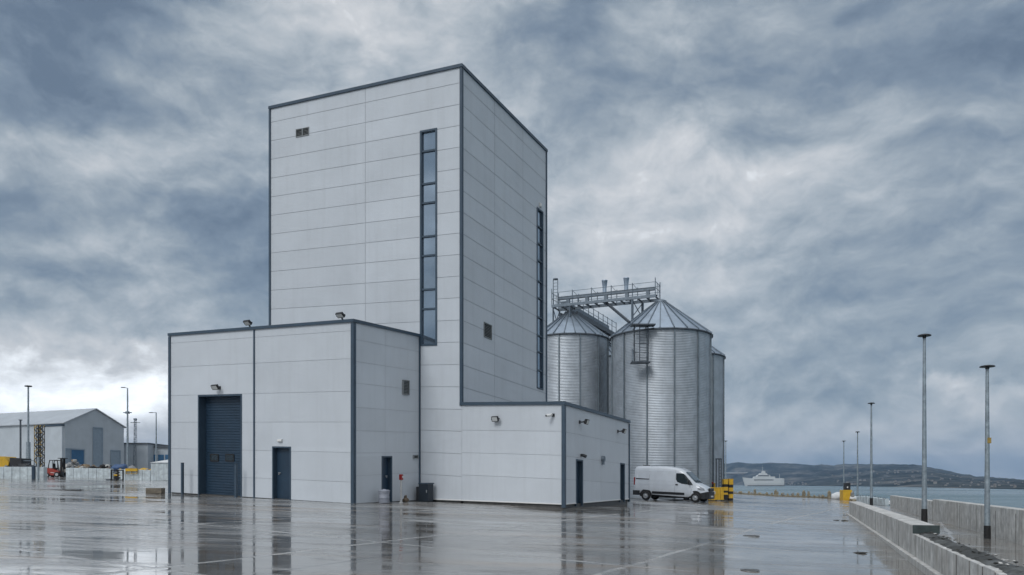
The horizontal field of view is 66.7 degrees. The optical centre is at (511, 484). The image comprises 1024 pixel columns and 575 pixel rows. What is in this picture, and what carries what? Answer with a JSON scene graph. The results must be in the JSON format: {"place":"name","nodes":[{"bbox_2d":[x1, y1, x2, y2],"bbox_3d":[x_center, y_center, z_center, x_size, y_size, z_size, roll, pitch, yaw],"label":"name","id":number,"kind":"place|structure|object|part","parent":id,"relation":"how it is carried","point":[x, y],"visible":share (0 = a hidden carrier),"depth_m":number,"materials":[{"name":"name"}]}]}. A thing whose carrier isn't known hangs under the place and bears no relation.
{"place":"outdoors","nodes":[
{"label":"outdoors","id":0,"kind":"place"},
{"bbox_2d":[0,476,1023,574],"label":"yard","id":1,"kind":"structure","parent":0,"point":[59,525],"depth_m":17.88,"materials":[{"name":"concrete"}]},
{"bbox_2d":[0,456,34,466],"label":"yellow machine","id":2,"kind":"object","parent":1,"relation":"on","point":[10,461],"visible":0.32,"depth_m":65.22,"materials":[{"name":"paint"}]},
{"bbox_2d":[4,463,33,466],"bbox_3d":[-41.497,-0.925,65.285,3.949,1.806,2.714,0,0,0],"label":"tyre and parts pile","id":3,"kind":"object","parent":1,"relation":"on","point":[25,465],"visible":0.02,"depth_m":64.92,"materials":[{"name":"black rubber"}]},
{"bbox_2d":[19,419,21,457],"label":"yard mast","id":4,"kind":"object","parent":1,"relation":"on","point":[20,449],"visible":0.68,"depth_m":95.92,"materials":[{"name":"metal"}]},
{"bbox_2d":[0,467,46,478],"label":"block wall","id":5,"kind":"structure","parent":1,"relation":"on","point":[16,472],"depth_m":62.17,"materials":[{"name":"concrete"}]},
{"bbox_2d":[25,385,31,458],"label":"yard mast","id":6,"kind":"object","parent":1,"relation":"on","point":[28,449],"visible":0.79,"depth_m":78.42,"materials":[{"name":"metal"}]},
{"bbox_2d":[32,466,34,478],"bbox_3d":[-37.714,-0.932,61.269,0.220,1.051,0.220,0,0,0],"label":"yard post","id":7,"kind":"object","parent":1,"relation":"on","point":[33,472],"visible":0.79,"depth_m":61.17,"materials":[{"name":"metal"}]},
{"bbox_2d":[37,457,39,478],"bbox_3d":[-37.380,-1.279,61.334,0.150,1.756,0.150,0,0,0],"label":"yard post","id":8,"kind":"object","parent":1,"relation":"on","point":[38,467],"visible":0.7,"depth_m":61.27,"materials":[{"name":"grey metal"}]},
{"bbox_2d":[34,425,44,466],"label":"crane boom stack","id":9,"kind":"object","parent":1,"relation":"on","point":[39,445],"visible":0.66,"depth_m":96.99,"materials":[{"name":"yellow paint"}]},
{"bbox_2d":[47,458,67,476],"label":"forklift","id":10,"kind":"object","parent":1,"relation":"on","point":[53,471],"visible":0.88,"depth_m":86.27,"materials":[{"name":"red paint"}]},
{"bbox_2d":[0,408,126,467],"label":"storage shed","id":11,"kind":"structure","parent":1,"relation":"on","point":[92,436],"depth_m":119.12,"materials":[{"name":"grey metal"}]},
{"bbox_2d":[65,448,71,463],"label":"door","id":12,"kind":"structure","parent":11,"relation":"in","point":[67,450],"depth_m":115.33,"materials":[{"name":"blue metal"}]},
{"bbox_2d":[70,448,84,464],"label":"door","id":13,"kind":"structure","parent":11,"relation":"in","point":[79,454],"depth_m":117.00,"materials":[{"name":"blue metal"}]},
{"bbox_2d":[93,427,102,466],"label":"door","id":14,"kind":"structure","parent":11,"relation":"in","point":[97,431],"depth_m":119.98,"materials":[{"name":"metal"}]},
{"bbox_2d":[110,450,120,465],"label":"door","id":15,"kind":"structure","parent":11,"relation":"in","point":[115,455],"depth_m":122.97,"materials":[{"name":"metal"}]},
{"bbox_2d":[59,459,115,476],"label":"scrap pile","id":16,"kind":"object","parent":1,"relation":"on","point":[74,463],"visible":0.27,"depth_m":87.48,"materials":[{"name":"grey metal"}]},
{"bbox_2d":[111,464,127,473],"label":"tarpaulin bundle","id":17,"kind":"object","parent":16,"relation":"on","point":[117,466],"visible":0.45,"depth_m":86.64,"materials":[{"name":"blue plastic"}]},
{"bbox_2d":[66,468,113,477],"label":"block wall","id":18,"kind":"structure","parent":1,"relation":"on","point":[86,473],"depth_m":84.71,"materials":[{"name":"concrete"}]},
{"bbox_2d":[110,469,123,480],"bbox_3d":[-31.401,-0.729,61.835,0.658,0.888,0.927,0,0,0],"label":"stillage rack","id":19,"kind":"object","parent":1,"relation":"on","point":[117,475],"visible":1,"depth_m":61.53,"materials":[{"name":"black metal"}]},
{"bbox_2d":[121,387,131,466],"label":"yard mast","id":20,"kind":"object","parent":1,"relation":"on","point":[127,412],"visible":0.79,"depth_m":103.90,"materials":[{"name":"metal"}]},
{"bbox_2d":[119,469,150,479],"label":"block wall","id":21,"kind":"structure","parent":1,"relation":"on","point":[143,475],"depth_m":74.46,"materials":[{"name":"concrete"}]},
{"bbox_2d":[125,468,137,473],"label":"steel trestle","id":22,"kind":"object","parent":21,"relation":"attached to","point":[131,469],"visible":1,"depth_m":74.27,"materials":[{"name":"yellow paint"}]},
{"bbox_2d":[130,418,139,465],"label":"yard mast","id":23,"kind":"object","parent":1,"relation":"on","point":[136,422],"visible":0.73,"depth_m":127.95,"materials":[{"name":"metal"}]},
{"bbox_2d":[128,465,150,469],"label":"scrap pile","id":24,"kind":"object","parent":1,"relation":"on","point":[131,466],"visible":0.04,"depth_m":76.91,"materials":[{"name":"yellow metal"}]},
{"bbox_2d":[124,443,167,468],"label":"depot building","id":25,"kind":"structure","parent":1,"relation":"on","point":[144,455],"depth_m":128.00,"materials":[{"name":"metal"}]},
{"bbox_2d":[158,455,163,460],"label":"door","id":26,"kind":"structure","parent":25,"relation":"in","point":[160,457],"depth_m":130.11,"materials":[{"name":"blue metal"}]},
{"bbox_2d":[149,412,156,461],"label":"yard mast","id":27,"kind":"object","parent":1,"relation":"on","point":[155,438],"visible":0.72,"depth_m":109.93,"materials":[{"name":"metal"}]},
{"bbox_2d":[146,488,164,493],"bbox_3d":[-15.932,0.285,34.737,0.660,0.245,0.530,0,0,-6],"label":"timber crate","id":28,"kind":"object","parent":1,"relation":"on","point":[155,490],"visible":0.94,"depth_m":34.48,"materials":[{"name":"brown wood"}]},
{"bbox_2d":[150,460,167,480],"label":"white shelter","id":29,"kind":"object","parent":1,"relation":"on","point":[159,470],"visible":0.49,"depth_m":73.95,"materials":[{"name":"metal"}]},
{"bbox_2d":[181,463,183,493],"bbox_3d":[-14.639,-0.244,34.529,0.110,1.436,0.110,0,0,27],"label":"guard post","id":30,"kind":"object","parent":1,"relation":"on","point":[182,478],"visible":0.99,"depth_m":34.48,"materials":[{"name":"blue metal"}]},
{"bbox_2d":[234,464,237,497],"bbox_3d":[-11.721,-0.144,33.017,0.110,1.463,0.110,0,0,27],"label":"guard post","id":31,"kind":"object","parent":1,"relation":"on","point":[236,480],"visible":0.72,"depth_m":32.98,"materials":[{"name":"blue metal"}]},
{"bbox_2d":[378,489,389,502],"bbox_3d":[-5.221,0.482,31.746,0.480,0.580,0.480,0,0,0],"label":"waste bin","id":32,"kind":"object","parent":1,"relation":"on","point":[384,497],"visible":0.98,"depth_m":31.56,"materials":[{"name":"grey plastic"}]},
{"bbox_2d":[168,63,630,507],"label":"industrial building","id":33,"kind":"structure","parent":1,"relation":"on","point":[404,332],"depth_m":34.70,"materials":[{"name":"white metal"}]},
{"bbox_2d":[198,394,241,496],"bbox_3d":[-12.721,-1.680,34.279,2.691,4.613,0.460,0,0,27],"label":"roller door","id":34,"kind":"structure","parent":33,"relation":"in","point":[220,415],"depth_m":34.60,"materials":[{"name":"blue paint"}]},
{"bbox_2d":[272,446,290,499],"bbox_3d":[-9.550,-0.433,32.546,1.036,2.329,0.300,0,0,27],"label":"personnel door","id":35,"kind":"structure","parent":33,"relation":"in","point":[281,455],"depth_m":32.65,"materials":[{"name":"blue paint"}]},
{"bbox_2d":[381,456,391,501],"bbox_3d":[-5.356,-0.185,32.704,0.260,2.038,0.723,0,0,27],"label":"personnel door","id":36,"kind":"structure","parent":33,"relation":"in","point":[386,474],"depth_m":32.91,"materials":[{"name":"blue paint"}]},
{"bbox_2d":[420,128,436,345],"bbox_3d":[-3.692,-10.982,34.649,0.910,9.684,0.152,0,0,27],"label":"strip window","id":37,"kind":"structure","parent":33,"relation":"in","point":[428,138],"depth_m":34.69,"materials":[{"name":"blue glass"}]},
{"bbox_2d":[536,207,543,389],"bbox_3d":[1.429,-9.734,40.925,0.152,9.496,0.783,0,0,27],"label":"strip window","id":38,"kind":"structure","parent":33,"relation":"in","point":[540,214],"depth_m":41.13,"materials":[{"name":"blue glass"}]},
{"bbox_2d":[575,459,582,505],"bbox_3d":[2.767,-0.071,33.098,0.260,1.983,0.757,0,0,27],"label":"personnel door","id":39,"kind":"structure","parent":33,"relation":"in","point":[579,463],"depth_m":33.34,"materials":[{"name":"blue paint"}]},
{"bbox_2d":[619,463,624,501],"bbox_3d":[5.284,-0.089,37.958,0.260,1.907,0.654,0,0,27],"label":"personnel door","id":40,"kind":"structure","parent":33,"relation":"in","point":[622,465],"depth_m":38.16,"materials":[{"name":"blue paint"}]},
{"bbox_2d":[399,474,402,501],"bbox_3d":[-4.698,0.171,32.961,0.190,1.190,0.185,0,0,0],"label":"fire call post","id":41,"kind":"object","parent":1,"relation":"on","point":[400,477],"visible":1,"depth_m":32.92,"materials":[{"name":"grey metal"}]},
{"bbox_2d":[402,495,408,501],"bbox_3d":[-4.561,0.620,33.252,0.276,0.340,0.242,0,0,-30],"label":"sandbag","id":42,"kind":"object","parent":1,"relation":"on","point":[405,499],"visible":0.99,"depth_m":33.19,"materials":[{"name":"beige fabric"}]},
{"bbox_2d":[416,483,433,501],"bbox_3d":[-3.854,0.348,34.212,0.720,0.832,0.471,0,0,27],"label":"equipment cabinet","id":43,"kind":"object","parent":1,"relation":"on","point":[424,492],"visible":1,"depth_m":34.03,"materials":[{"name":"metal"}]},
{"bbox_2d":[547,311,609,413],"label":"grain silo","id":44,"kind":"object","parent":1,"relation":"on","point":[577,359],"visible":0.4,"depth_m":65.34,"materials":[{"name":"metal"}]},
{"bbox_2d":[559,299,616,336],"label":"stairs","id":45,"kind":"structure","parent":44,"relation":"on","point":[598,324],"depth_m":75.36,"materials":[{"name":"metal"}]},
{"bbox_2d":[609,342,610,414],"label":"grain silo","id":46,"kind":"object","parent":1,"relation":"on","point":[610,378],"depth_m":79.11,"materials":[{"name":"metal"}]},
{"bbox_2d":[609,299,712,498],"bbox_3d":[12.247,-7.031,63.726,8.404,16.363,8.952,0,0,0],"label":"grain silo","id":47,"kind":"object","parent":1,"relation":"on","point":[661,391],"visible":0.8,"depth_m":60.48,"materials":[{"name":"metal"}]},
{"bbox_2d":[551,277,660,360],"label":"conveyor gantry","id":48,"kind":"object","parent":47,"relation":"on","point":[626,291],"visible":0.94,"depth_m":66.47,"materials":[{"name":"metal"}]},
{"bbox_2d":[633,465,714,501],"bbox_3d":[11.868,-0.072,56.813,5.654,2.590,2.540,2,1,31],"label":"panel van","id":49,"kind":"object","parent":1,"relation":"on","point":[654,482],"visible":1,"depth_m":56.12,"materials":[{"name":"white paint"}]},
{"bbox_3d":[12.301,-0.366,55.433,1.241,0.830,0.099,2,1,31],"label":"side window","id":50,"kind":"part","parent":49,"relation":"part of","materials":[{"name":"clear glass"}]},
{"bbox_2d":[708,487,723,500],"bbox_3d":[15.857,0.748,60.436,1.223,1.027,0.500,0,0,0],"label":"yellow barrier","id":51,"kind":"object","parent":1,"relation":"on","point":[719,493],"visible":0.79,"depth_m":60.34,"materials":[{"name":"paint"}]},
{"bbox_2d":[715,458,721,486],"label":"ladder frame","id":52,"kind":"object","parent":1,"relation":"on","point":[719,472],"visible":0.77,"depth_m":71.97,"materials":[{"name":"metal"}]},
{"bbox_2d":[712,346,725,486],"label":"grain silo","id":53,"kind":"object","parent":1,"relation":"on","point":[718,403],"visible":0.23,"depth_m":74.37,"materials":[{"name":"metal"}]},
{"bbox_2d":[722,479,727,499],"bbox_3d":[17.507,0.427,63.900,0.375,1.705,0.640,0,0,0],"label":"striped column guard","id":54,"kind":"object","parent":1,"relation":"on","point":[725,483],"visible":0.78,"depth_m":63.60,"materials":[{"name":"yellow paint"}]},
{"bbox_2d":[728,479,732,499],"bbox_3d":[18.014,0.418,64.200,0.389,1.749,0.640,0,0,0],"label":"striped column guard","id":55,"kind":"object","parent":1,"relation":"on","point":[730,489],"visible":0.85,"depth_m":63.90,"materials":[{"name":"yellow paint"}]},
{"bbox_2d":[740,569,759,571],"bbox_3d":[4.131,1.498,13.503,0.330,0.039,0.330,0,0,0],"label":"manhole cover","id":56,"kind":"object","parent":1,"relation":"on","point":[752,570],"visible":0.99,"depth_m":13.40,"materials":[{"name":"metal"}]},
{"bbox_2d":[733,493,855,500],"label":"quay kerb","id":57,"kind":"structure","parent":1,"relation":"on","point":[824,497],"depth_m":95.68,"materials":[{"name":"concrete"}]},
{"bbox_2d":[831,492,839,499],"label":"covered heap","id":58,"kind":"object","parent":1,"relation":"on","point":[835,495],"visible":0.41,"depth_m":79.64,"materials":[{"name":"white plastic"}]},
{"bbox_2d":[840,483,851,499],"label":"quay service cabinet","id":59,"kind":"object","parent":1,"relation":"on","point":[846,491],"visible":0.82,"depth_m":76.09,"materials":[{"name":"yellow metal"}]},
{"bbox_2d":[856,431,858,495],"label":"lamp post","id":60,"kind":"object","parent":1,"relation":"on","point":[857,465],"visible":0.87,"depth_m":76.94,"materials":[{"name":"grey metal"}]},
{"bbox_2d":[856,495,862,501],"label":"concrete block","id":61,"kind":"object","parent":1,"relation":"on","point":[859,498],"depth_m":70.61,"materials":[{"name":"concrete"}]},
{"bbox_2d":[862,496,869,503],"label":"concrete block","id":62,"kind":"object","parent":1,"relation":"on","point":[865,499],"depth_m":67.47,"materials":[{"name":"concrete"}]},
{"bbox_2d":[868,402,874,505],"bbox_3d":[26.719,-2.231,57.800,0.521,7.710,0.521,0,0,0],"label":"lamp post","id":63,"kind":"object","parent":1,"relation":"on","point":[871,475],"visible":0.86,"depth_m":57.74,"materials":[{"name":"grey metal"}]},
{"bbox_2d":[874,497,880,504],"bbox_3d":[29.645,1.348,62.800,0.360,0.650,1.666,0,0,9],"label":"concrete block","id":64,"kind":"object","parent":1,"relation":"on","point":[876,501],"depth_m":62.85,"materials":[{"name":"concrete"}]},
{"bbox_2d":[879,498,888,505],"bbox_3d":[29.074,1.354,60.800,0.294,0.620,1.656,0,0,9],"label":"concrete block","id":65,"kind":"object","parent":1,"relation":"on","point":[883,502],"depth_m":60.39,"materials":[{"name":"concrete"}]},
{"bbox_2d":[917,334,930,522],"bbox_3d":[17.293,-2.325,32.600,0.538,7.955,0.538,0,0,0],"label":"lamp post","id":66,"kind":"object","parent":1,"relation":"on","point":[924,513],"visible":0.94,"depth_m":32.54,"materials":[{"name":"grey metal"}]},
{"bbox_2d":[847,501,1023,574],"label":"quay wall","id":67,"kind":"structure","parent":1,"relation":"on","point":[925,548],"depth_m":14.80,"materials":[{"name":"concrete"}]},
{"bbox_2d":[890,495,1023,544],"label":"quay wall","id":68,"kind":"structure","parent":1,"relation":"on","point":[1006,523],"depth_m":28.36,"materials":[{"name":"concrete"}]},
{"bbox_2d":[979,365,994,538],"bbox_3d":[14.428,-0.976,23.600,0.432,5.286,0.432,0,0,0],"label":"lamp post","id":69,"kind":"object","parent":1,"relation":"on","point":[987,530],"visible":0.91,"depth_m":23.55,"materials":[{"name":"grey metal"}]},
{"bbox_2d":[0,0,1023,479],"label":"sky","id":70,"kind":"structure","parent":0,"point":[823,187],"materials":[{"name":"grey"}]},
{"bbox_2d":[725,441,725,478],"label":"lamp post","id":71,"kind":"object","parent":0,"point":[725,459],"visible":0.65,"depth_m":111.95,"materials":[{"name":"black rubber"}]},
{"bbox_2d":[843,441,844,482],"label":"lamp post","id":72,"kind":"object","parent":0,"point":[843,463],"visible":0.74,"depth_m":107.96,"materials":[{"name":"grey metal"}]},
{"bbox_2d":[726,462,1023,489],"bbox_3d":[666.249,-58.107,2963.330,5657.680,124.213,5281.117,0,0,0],"label":"hills","id":73,"kind":"structure","parent":0,"point":[815,475],"depth_m":2172.45,"materials":[{"name":"green plant"}]},
{"bbox_2d":[726,472,747,474],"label":"waterfront shed","id":74,"kind":"structure","parent":73,"relation":"on","point":[734,473],"depth_m":3399.70,"materials":[{"name":"grey metal"}]},
{"bbox_2d":[733,485,1023,508],"bbox_3d":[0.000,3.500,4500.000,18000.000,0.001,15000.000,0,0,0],"label":"sea","id":75,"kind":"structure","parent":0,"point":[1014,498],"depth_m":332.40,"materials":[{"name":"grey liquid"}]},
{"bbox_2d":[742,465,784,485],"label":"ferry ship","id":76,"kind":"object","parent":75,"relation":"on","point":[762,478],"visible":0.93,"depth_m":1493.90}
]}

